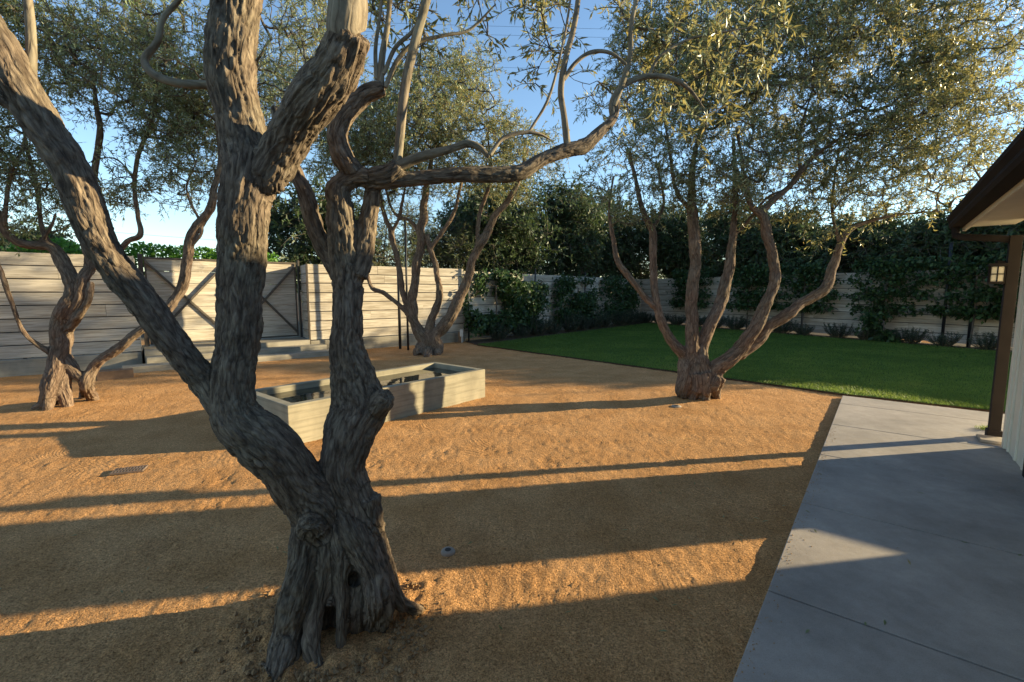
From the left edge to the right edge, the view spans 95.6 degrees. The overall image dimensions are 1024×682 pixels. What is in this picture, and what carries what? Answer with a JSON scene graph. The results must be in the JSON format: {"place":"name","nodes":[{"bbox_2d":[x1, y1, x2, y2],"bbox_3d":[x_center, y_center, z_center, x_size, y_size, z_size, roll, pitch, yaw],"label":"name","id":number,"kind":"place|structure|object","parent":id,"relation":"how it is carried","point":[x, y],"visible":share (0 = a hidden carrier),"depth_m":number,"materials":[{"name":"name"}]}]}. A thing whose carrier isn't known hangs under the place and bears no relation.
{"place":"outdoors","nodes":[
{"label":"outdoors","id":0,"kind":"place"},
{"bbox_2d":[137,254,302,345],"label":"double gate","id":1,"kind":"structure","parent":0,"point":[161,278],"depth_m":11.39,"materials":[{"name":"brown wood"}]},
{"bbox_2d":[170,24,613,37],"bbox_3d":[6.418,-26.158,39.443,72.564,1.463,0.018,0,6,0],"label":"overhead cable","id":2,"kind":"object","parent":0,"point":[475,34],"visible":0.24,"depth_m":39.45,"materials":[{"name":"black metal"}]},
{"bbox_2d":[0,338,966,681],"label":"gravel yard","id":3,"kind":"structure","parent":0,"point":[594,548],"depth_m":3.17,"materials":[{"name":"brown gravel"}]},
{"bbox_2d":[0,213,79,252],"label":"evergreen tree","id":4,"kind":"object","parent":3,"relation":"on","point":[36,234],"visible":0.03,"depth_m":13.78,"materials":[{"name":"green plant"}]},
{"bbox_2d":[0,252,142,377],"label":"board fence","id":5,"kind":"object","parent":3,"relation":"on","point":[36,287],"visible":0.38,"depth_m":8.97,"materials":[{"name":"wood"},{"name":"cast concrete"}]},
{"bbox_2d":[96,368,133,380],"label":"timber block","id":6,"kind":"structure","parent":3,"relation":"on","point":[122,373],"depth_m":8.50,"materials":[{"name":"brown wood"}]},
{"bbox_2d":[109,465,147,475],"bbox_3d":[-3.423,1.156,4.148,0.240,0.020,0.136,-2,7,-21],"label":"drain grate","id":7,"kind":"object","parent":3,"relation":"on","point":[127,470],"visible":1,"depth_m":4.13,"materials":[{"name":"metal"}]},
{"bbox_2d":[131,259,144,363],"bbox_3d":[-8.250,-0.596,10.132,0.195,2.432,0.940,-4,8,-36],"label":"gate post","id":8,"kind":"object","parent":3,"relation":"on","point":[143,356],"visible":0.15,"depth_m":10.26,"materials":[{"name":"brown metal"}]},
{"bbox_2d":[0,236,279,357],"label":"climbing vine","id":9,"kind":"object","parent":3,"relation":"on","point":[170,250],"visible":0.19,"depth_m":10.90,"materials":[{"name":"green plant"}]},
{"bbox_2d":[0,0,388,410],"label":"olive tree","id":10,"kind":"object","parent":3,"relation":"on","point":[62,370],"visible":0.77,"depth_m":6.11,"materials":[{"name":"green plant"}]},
{"bbox_2d":[122,336,328,372],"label":"entry steps","id":11,"kind":"structure","parent":3,"relation":"on","point":[282,348],"depth_m":11.04,"materials":[{"name":"concrete"}]},
{"bbox_2d":[300,264,313,343],"bbox_3d":[-5.490,-0.837,12.484,0.203,2.410,0.978,-4,7,-35],"label":"gate post","id":12,"kind":"object","parent":3,"relation":"on","point":[304,278],"visible":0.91,"depth_m":12.37,"materials":[{"name":"beige wood"}]},
{"bbox_2d":[178,578,474,681],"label":"soil clods","id":13,"kind":"object","parent":3,"relation":"on","point":[341,665],"visible":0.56,"depth_m":2.03,"materials":[{"name":"brown soil"}]},
{"bbox_2d":[255,362,484,442],"bbox_3d":[-1.797,0.751,6.288,1.150,0.490,2.962,5,8,40],"label":"raised planter","id":14,"kind":"object","parent":3,"relation":"on","point":[301,409],"visible":0.56,"depth_m":6.01,"materials":[{"name":"concrete"}]},
{"bbox_2d":[308,264,463,348],"bbox_3d":[-3.445,-0.938,13.466,4.629,2.402,0.195,-4,8,-36],"label":"board fence","id":15,"kind":"object","parent":3,"relation":"on","point":[380,317],"visible":0.52,"depth_m":13.25,"materials":[{"name":"wood boards"},{"name":"brown steel"}]},
{"bbox_2d":[397,273,401,348],"bbox_3d":[-3.132,-0.983,12.868,0.095,2.420,0.100,0,6,0],"label":"steel post","id":16,"kind":"object","parent":3,"relation":"on","point":[399,321],"visible":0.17,"depth_m":12.88,"materials":[{"name":"black metal"}]},
{"bbox_2d":[0,0,806,680],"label":"olive tree","id":17,"kind":"object","parent":3,"relation":"on","point":[342,574],"visible":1,"depth_m":2.06,"materials":[{"name":"green plant"}]},
{"bbox_2d":[404,220,408,349],"bbox_3d":[-2.840,-1.523,12.509,0.071,3.570,0.075,0,6,0],"label":"steel post","id":18,"kind":"object","parent":3,"relation":"on","point":[406,273],"visible":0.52,"depth_m":12.46,"materials":[{"name":"black metal"}]},
{"bbox_2d":[257,15,570,356],"bbox_3d":[-2.704,-3.714,11.523,8.299,8.339,4.105,0,6,0],"label":"olive tree","id":19,"kind":"object","parent":3,"relation":"on","point":[379,143],"visible":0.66,"depth_m":11.03,"materials":[{"name":"green plant"}]},
{"bbox_2d":[441,546,454,556],"bbox_3d":[-0.393,1.301,2.851,0.090,0.046,0.090,0,6,0],"label":"ground light","id":20,"kind":"object","parent":3,"relation":"on","point":[448,551],"visible":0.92,"depth_m":2.83,"materials":[{"name":"grey metal"}]},
{"bbox_2d":[458,329,462,342],"bbox_3d":[-1.606,-0.157,14.543,0.160,0.420,0.135,0,6,0],"label":"outlet post","id":21,"kind":"object","parent":3,"relation":"on","point":[460,336],"visible":1,"depth_m":14.50,"materials":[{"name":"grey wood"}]},
{"bbox_2d":[0,376,1021,681],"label":"fallen leaves","id":22,"kind":"object","parent":3,"relation":"on","point":[660,492],"visible":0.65,"depth_m":3.02,"materials":[{"name":"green plant"}]},
{"bbox_2d":[537,0,1023,400],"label":"olive tree","id":23,"kind":"object","parent":3,"relation":"on","point":[699,375],"visible":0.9,"depth_m":6.19,"materials":[{"name":"green plant"}]},
{"bbox_2d":[0,0,1023,278],"label":"sky","id":24,"kind":"structure","parent":0,"point":[178,223],"materials":[{"name":"blue"}]},
{"bbox_2d":[141,293,1012,348],"bbox_3d":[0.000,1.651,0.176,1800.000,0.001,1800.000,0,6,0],"label":"ground","id":25,"kind":"structure","parent":0,"point":[960,344],"depth_m":18.85,"materials":[{"name":"soil"}]},
{"bbox_2d":[267,165,385,301],"bbox_3d":[-6.640,-2.815,15.201,4.796,5.581,4.574,4,7,31],"label":"evergreen tree","id":26,"kind":"object","parent":25,"relation":"on","point":[286,221],"visible":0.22,"depth_m":14.41,"materials":[{"name":"green plant"}]},
{"bbox_2d":[354,197,442,267],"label":"evergreen tree","id":27,"kind":"object","parent":25,"relation":"on","point":[378,260],"visible":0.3,"depth_m":16.42,"materials":[{"name":"green plant"}]},
{"bbox_2d":[400,212,493,271],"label":"evergreen tree","id":28,"kind":"object","parent":25,"relation":"on","point":[448,259],"visible":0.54,"depth_m":17.48,"materials":[{"name":"green plant"}]},
{"bbox_2d":[427,164,572,274],"bbox_3d":[-0.565,-3.740,19.157,6.281,6.578,6.124,0,6,0],"label":"evergreen tree","id":29,"kind":"object","parent":25,"relation":"on","point":[507,233],"visible":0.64,"depth_m":18.16,"materials":[{"name":"green plant"}]},
{"bbox_2d":[512,170,616,276],"bbox_3d":[1.876,-4.341,21.828,5.900,7.205,6.217,0,6,0],"label":"evergreen tree","id":30,"kind":"object","parent":25,"relation":"on","point":[582,238],"visible":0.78,"depth_m":20.78,"materials":[{"name":"green plant"}]},
{"bbox_2d":[557,184,652,277],"bbox_3d":[4.494,-4.673,24.777,5.733,7.239,5.574,-3,7,-28],"label":"evergreen tree","id":31,"kind":"object","parent":25,"relation":"on","point":[607,262],"visible":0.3,"depth_m":23.92,"materials":[{"name":"green plant"}]},
{"bbox_2d":[597,195,699,308],"bbox_3d":[7.638,-4.839,26.618,6.248,7.178,6.187,0,6,0],"label":"evergreen tree","id":32,"kind":"object","parent":25,"relation":"on","point":[641,272],"visible":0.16,"depth_m":25.26,"materials":[{"name":"green plant"}]},
{"bbox_2d":[633,198,723,278],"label":"screen tree","id":33,"kind":"object","parent":25,"relation":"on","point":[675,251],"visible":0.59,"depth_m":23.37,"materials":[{"name":"green plant"}]},
{"bbox_2d":[684,198,768,289],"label":"screen tree","id":34,"kind":"object","parent":25,"relation":"on","point":[719,232],"visible":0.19,"depth_m":21.16,"materials":[{"name":"green plant"}]},
{"bbox_2d":[477,345,1004,413],"bbox_3d":[10.290,1.070,5.065,11.386,0.056,35.249,-3,7,-29],"label":"lawn edging","id":35,"kind":"object","parent":25,"relation":"on","point":[949,406],"visible":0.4,"depth_m":7.59,"materials":[{"name":"metal"}]},
{"bbox_2d":[736,199,831,289],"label":"screen tree","id":36,"kind":"object","parent":25,"relation":"on","point":[787,242],"visible":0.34,"depth_m":19.10,"materials":[{"name":"green plant"}]},
{"bbox_2d":[792,201,925,301],"bbox_3d":[13.340,-2.799,17.344,5.408,5.092,4.008,0,6,0],"label":"screen tree","id":37,"kind":"object","parent":25,"relation":"on","point":[855,250],"visible":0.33,"depth_m":16.76,"materials":[{"name":"green plant"}]},
{"bbox_2d":[865,200,1015,298],"bbox_3d":[14.362,-2.370,15.338,5.111,4.666,3.737,0,6,0],"label":"screen tree","id":38,"kind":"object","parent":25,"relation":"on","point":[921,238],"visible":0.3,"depth_m":14.67,"materials":[{"name":"green plant"}]},
{"bbox_2d":[965,220,1023,267],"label":"screen tree","id":39,"kind":"object","parent":25,"relation":"on","point":[1016,229],"visible":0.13,"depth_m":13.33,"materials":[{"name":"green plant"}]},
{"bbox_2d":[1008,97,1023,142],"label":"screen tree","id":40,"kind":"object","parent":25,"relation":"on","point":[1020,121],"visible":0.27,"depth_m":14.02,"materials":[{"name":"green plant"}]},
{"bbox_2d":[180,15,973,34],"bbox_3d":[6.414,-26.834,39.371,72.434,1.628,0.018,0,6,0],"label":"overhead cable","id":41,"kind":"object","parent":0,"point":[472,25],"visible":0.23,"depth_m":39.37,"materials":[{"name":"black metal"}]},
{"bbox_2d":[273,60,1012,75],"bbox_3d":[6.468,-23.557,39.721,73.077,1.570,0.018,0,6,0],"label":"overhead cable","id":42,"kind":"object","parent":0,"point":[581,69],"visible":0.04,"depth_m":39.74,"materials":[{"name":"black metal"}]},
{"bbox_2d":[466,322,1011,351],"bbox_3d":[10.348,0.951,5.988,12.386,0.001,36.825,-3,7,-29],"label":"planting bed","id":43,"kind":"object","parent":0,"point":[486,340],"visible":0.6,"depth_m":16.01,"materials":[{"name":"soil"}]},
{"bbox_2d":[468,291,469,340],"bbox_3d":[-1.382,-1.193,14.736,0.067,2.440,0.070,0,6,0],"label":"steel post","id":44,"kind":"object","parent":43,"relation":"on","point":[468,323],"visible":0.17,"depth_m":14.81,"materials":[{"name":"black metal"}]},
{"bbox_2d":[461,267,531,337],"bbox_3d":[-0.569,-1.267,15.486,1.367,2.429,3.009,5,8,40],"label":"fig shrub","id":45,"kind":"object","parent":43,"relation":"on","point":[511,315],"visible":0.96,"depth_m":15.45,"materials":[{"name":"green plant"}]},
{"bbox_2d":[486,322,510,340],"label":"rosemary shrub","id":46,"kind":"object","parent":43,"relation":"on","point":[496,335],"visible":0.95,"depth_m":14.99,"materials":[{"name":"green plant"}]},
{"bbox_2d":[511,323,532,337],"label":"rosemary shrub","id":47,"kind":"object","parent":43,"relation":"on","point":[518,333],"visible":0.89,"depth_m":15.98,"materials":[{"name":"green plant"}]},
{"bbox_2d":[519,279,552,334],"bbox_3d":[0.768,-1.239,17.000,1.310,2.053,1.899,4,7,34],"label":"fig shrub","id":48,"kind":"object","parent":43,"relation":"on","point":[536,302],"visible":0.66,"depth_m":16.88,"materials":[{"name":"green plant"}]},
{"bbox_2d":[523,315,554,335],"bbox_3d":[0.953,-0.598,16.765,1.168,0.800,1.149,3,7,28],"label":"rosemary shrub","id":49,"kind":"object","parent":43,"relation":"on","point":[545,327],"visible":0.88,"depth_m":16.58,"materials":[{"name":"green plant"}]},
{"bbox_2d":[463,271,640,340],"bbox_3d":[2.644,-1.640,19.854,0.094,2.241,13.204,5,8,39],"label":"board fence","id":50,"kind":"object","parent":43,"relation":"in","point":[489,301],"visible":0.21,"depth_m":17.69,"materials":[{"name":"wood boards"},{"name":"brown steel"}]},
{"bbox_2d":[543,318,563,333],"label":"rosemary shrub","id":51,"kind":"object","parent":43,"relation":"on","point":[552,329],"visible":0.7,"depth_m":17.43,"materials":[{"name":"green plant"}]},
{"bbox_2d":[557,311,583,331],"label":"rosemary shrub","id":52,"kind":"object","parent":43,"relation":"on","point":[574,326],"visible":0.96,"depth_m":18.17,"materials":[{"name":"green plant"}]},
{"bbox_2d":[552,272,603,324],"bbox_3d":[2.718,-1.677,19.344,1.300,2.426,3.176,5,8,36],"label":"fig shrub","id":53,"kind":"object","parent":43,"relation":"on","point":[584,304],"visible":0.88,"depth_m":18.92,"materials":[{"name":"green plant"}]},
{"bbox_2d":[575,316,593,329],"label":"rosemary shrub","id":54,"kind":"object","parent":43,"relation":"on","point":[584,326],"visible":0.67,"depth_m":19.00,"materials":[{"name":"green plant"}]},
{"bbox_2d":[583,310,606,328],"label":"rosemary shrub","id":55,"kind":"object","parent":43,"relation":"on","point":[600,320],"visible":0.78,"depth_m":19.74,"materials":[{"name":"green plant"}]},
{"bbox_2d":[597,311,616,326],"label":"rosemary shrub","id":56,"kind":"object","parent":43,"relation":"on","point":[606,323],"visible":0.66,"depth_m":20.45,"materials":[{"name":"green plant"}]},
{"bbox_2d":[598,274,641,319],"bbox_3d":[5.165,-1.997,22.365,1.292,2.419,3.461,4,7,35],"label":"fig shrub","id":57,"kind":"object","parent":43,"relation":"on","point":[630,303],"visible":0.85,"depth_m":21.76,"materials":[{"name":"green plant"}]},
{"bbox_2d":[607,308,632,325],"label":"rosemary shrub","id":58,"kind":"object","parent":43,"relation":"on","point":[622,321],"visible":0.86,"depth_m":21.29,"materials":[{"name":"green plant"}]},
{"bbox_2d":[620,309,639,324],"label":"rosemary shrub","id":59,"kind":"object","parent":43,"relation":"on","point":[631,321],"visible":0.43,"depth_m":22.14,"materials":[{"name":"green plant"}]},
{"bbox_2d":[632,309,645,323],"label":"rosemary shrub","id":60,"kind":"object","parent":43,"relation":"on","point":[641,318],"visible":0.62,"depth_m":22.87,"materials":[{"name":"green plant"}]},
{"bbox_2d":[640,311,652,321],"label":"rosemary shrub","id":61,"kind":"object","parent":43,"relation":"on","point":[647,315],"visible":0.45,"depth_m":23.62,"materials":[{"name":"green plant"}]},
{"bbox_2d":[643,315,653,322],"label":"rosemary shrub","id":62,"kind":"object","parent":43,"relation":"on","point":[649,319],"visible":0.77,"depth_m":23.44,"materials":[{"name":"green plant"}]},
{"bbox_2d":[650,313,670,322],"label":"rosemary shrub","id":63,"kind":"object","parent":43,"relation":"on","point":[653,318],"visible":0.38,"depth_m":22.85,"materials":[{"name":"green plant"}]},
{"bbox_2d":[667,314,685,324],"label":"rosemary shrub","id":64,"kind":"object","parent":43,"relation":"on","point":[680,321],"visible":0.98,"depth_m":21.81,"materials":[{"name":"green plant"}]},
{"bbox_2d":[666,267,715,309],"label":"trained fig tree","id":65,"kind":"object","parent":43,"relation":"on","point":[680,285],"visible":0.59,"depth_m":21.63,"materials":[{"name":"green plant"}]},
{"bbox_2d":[699,315,729,327],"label":"rosemary shrub","id":66,"kind":"object","parent":43,"relation":"on","point":[720,323],"visible":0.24,"depth_m":19.87,"materials":[{"name":"green plant"}]},
{"bbox_2d":[721,314,749,329],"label":"rosemary shrub","id":67,"kind":"object","parent":43,"relation":"on","point":[740,324],"visible":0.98,"depth_m":19.15,"materials":[{"name":"green plant"}]},
{"bbox_2d":[717,262,780,329],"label":"trained fig tree","id":68,"kind":"object","parent":43,"relation":"on","point":[740,303],"visible":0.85,"depth_m":18.91,"materials":[{"name":"green plant"}]},
{"bbox_2d":[768,316,798,333],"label":"rosemary shrub","id":69,"kind":"object","parent":43,"relation":"on","point":[781,328],"visible":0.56,"depth_m":17.50,"materials":[{"name":"green plant"}]},
{"bbox_2d":[792,323,814,334],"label":"rosemary shrub","id":70,"kind":"object","parent":43,"relation":"on","point":[807,330],"visible":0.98,"depth_m":16.84,"materials":[{"name":"green plant"}]},
{"bbox_2d":[770,259,842,326],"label":"trained fig tree","id":71,"kind":"object","parent":43,"relation":"on","point":[807,273],"visible":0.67,"depth_m":16.96,"materials":[{"name":"green plant"}]},
{"bbox_2d":[640,267,1021,346],"bbox_3d":[12.119,-1.179,15.533,0.094,2.242,21.487,-3,7,-29],"label":"board fence","id":72,"kind":"object","parent":43,"relation":"on","point":[924,322],"visible":0.31,"depth_m":16.13,"materials":[{"name":"brown pale painted wood boards"}]},
{"bbox_2d":[823,322,854,337],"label":"rosemary shrub","id":73,"kind":"object","parent":43,"relation":"on","point":[843,333],"visible":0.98,"depth_m":15.86,"materials":[{"name":"green plant"}]},
{"bbox_2d":[852,326,884,340],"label":"rosemary shrub","id":74,"kind":"object","parent":43,"relation":"on","point":[863,336],"visible":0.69,"depth_m":14.95,"materials":[{"name":"green plant"}]},
{"bbox_2d":[852,309,908,342],"bbox_3d":[11.620,-0.434,14.655,1.294,1.154,1.300,-2,6,-18],"label":"fig shrub","id":75,"kind":"object","parent":43,"relation":"on","point":[870,320],"visible":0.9,"depth_m":14.64,"materials":[{"name":"green plant"}]},
{"bbox_2d":[839,253,944,318],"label":"trained fig tree","id":76,"kind":"object","parent":43,"relation":"on","point":[885,268],"visible":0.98,"depth_m":14.69,"materials":[{"name":"green plant"}]},
{"bbox_2d":[891,327,930,343],"bbox_3d":[12.201,-0.187,14.127,0.970,0.540,0.986,4,7,30],"label":"rosemary shrub","id":77,"kind":"object","parent":43,"relation":"on","point":[914,339],"visible":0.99,"depth_m":14.03,"materials":[{"name":"green plant"}]},
{"bbox_2d":[926,330,964,346],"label":"rosemary shrub","id":78,"kind":"object","parent":43,"relation":"on","point":[942,340],"visible":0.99,"depth_m":13.32,"materials":[{"name":"green plant"}]},
{"bbox_2d":[941,242,953,332],"bbox_3d":[12.831,-1.374,13.703,0.095,3.020,0.100,0,6,0],"label":"steel post","id":79,"kind":"object","parent":43,"relation":"on","point":[945,305],"visible":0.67,"depth_m":13.67,"materials":[{"name":"black metal"}]},
{"bbox_2d":[915,248,1022,346],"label":"trained fig tree","id":80,"kind":"object","parent":43,"relation":"on","point":[969,310],"visible":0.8,"depth_m":13.15,"materials":[{"name":"green plant"}]},
{"bbox_2d":[966,287,974,346],"bbox_3d":[13.114,-0.773,13.250,0.095,1.920,0.100,0,6,0],"label":"steel post","id":81,"kind":"object","parent":43,"relation":"on","point":[969,330],"visible":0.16,"depth_m":13.28,"materials":[{"name":"black metal"}]},
{"bbox_2d":[966,331,1013,349],"bbox_3d":[12.966,-0.020,12.632,0.947,0.525,0.787,0,6,4],"label":"rosemary shrub","id":82,"kind":"object","parent":43,"relation":"on","point":[991,344],"visible":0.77,"depth_m":12.60,"materials":[{"name":"green plant"}]},
{"bbox_2d":[981,249,1023,319],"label":"trained fig tree","id":83,"kind":"object","parent":43,"relation":"on","point":[999,295],"visible":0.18,"depth_m":12.54,"materials":[{"name":"green plant"}]},
{"bbox_2d":[478,323,1011,410],"bbox_3d":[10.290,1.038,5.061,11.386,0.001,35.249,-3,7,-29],"label":"lawn","id":84,"kind":"structure","parent":0,"point":[813,358],"depth_m":10.76,"materials":[{"name":"green plant"}]},
{"bbox_2d":[733,396,1023,681],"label":"patio","id":85,"kind":"structure","parent":0,"point":[947,605],"depth_m":2.69,"materials":[{"name":"concrete"}]},
{"bbox_2d":[736,428,833,678],"bbox_3d":[2.172,1.208,3.339,0.166,0.006,5.066,5,8,38],"label":"spilled grit","id":86,"kind":"object","parent":85,"relation":"on","point":[782,575],"visible":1,"depth_m":2.49,"materials":[{"name":"brown gravel"}]},
{"bbox_2d":[975,423,987,429],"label":"grass tuft","id":87,"kind":"object","parent":85,"relation":"on","point":[981,428],"visible":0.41,"depth_m":5.28,"materials":[{"name":"green plant"}]},
{"bbox_2d":[946,128,1023,476],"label":"house","id":88,"kind":"structure","parent":85,"relation":"on","point":[994,195],"depth_m":4.48,"materials":[{"name":"beige paint"}]},
{"bbox_2d":[976,434,1001,444],"bbox_3d":[5.016,1.032,4.846,0.220,0.033,0.240,5,8,38],"label":"splash block","id":89,"kind":"object","parent":85,"relation":"on","point":[989,439],"depth_m":4.81,"materials":[{"name":"grey concrete"}]}
]}

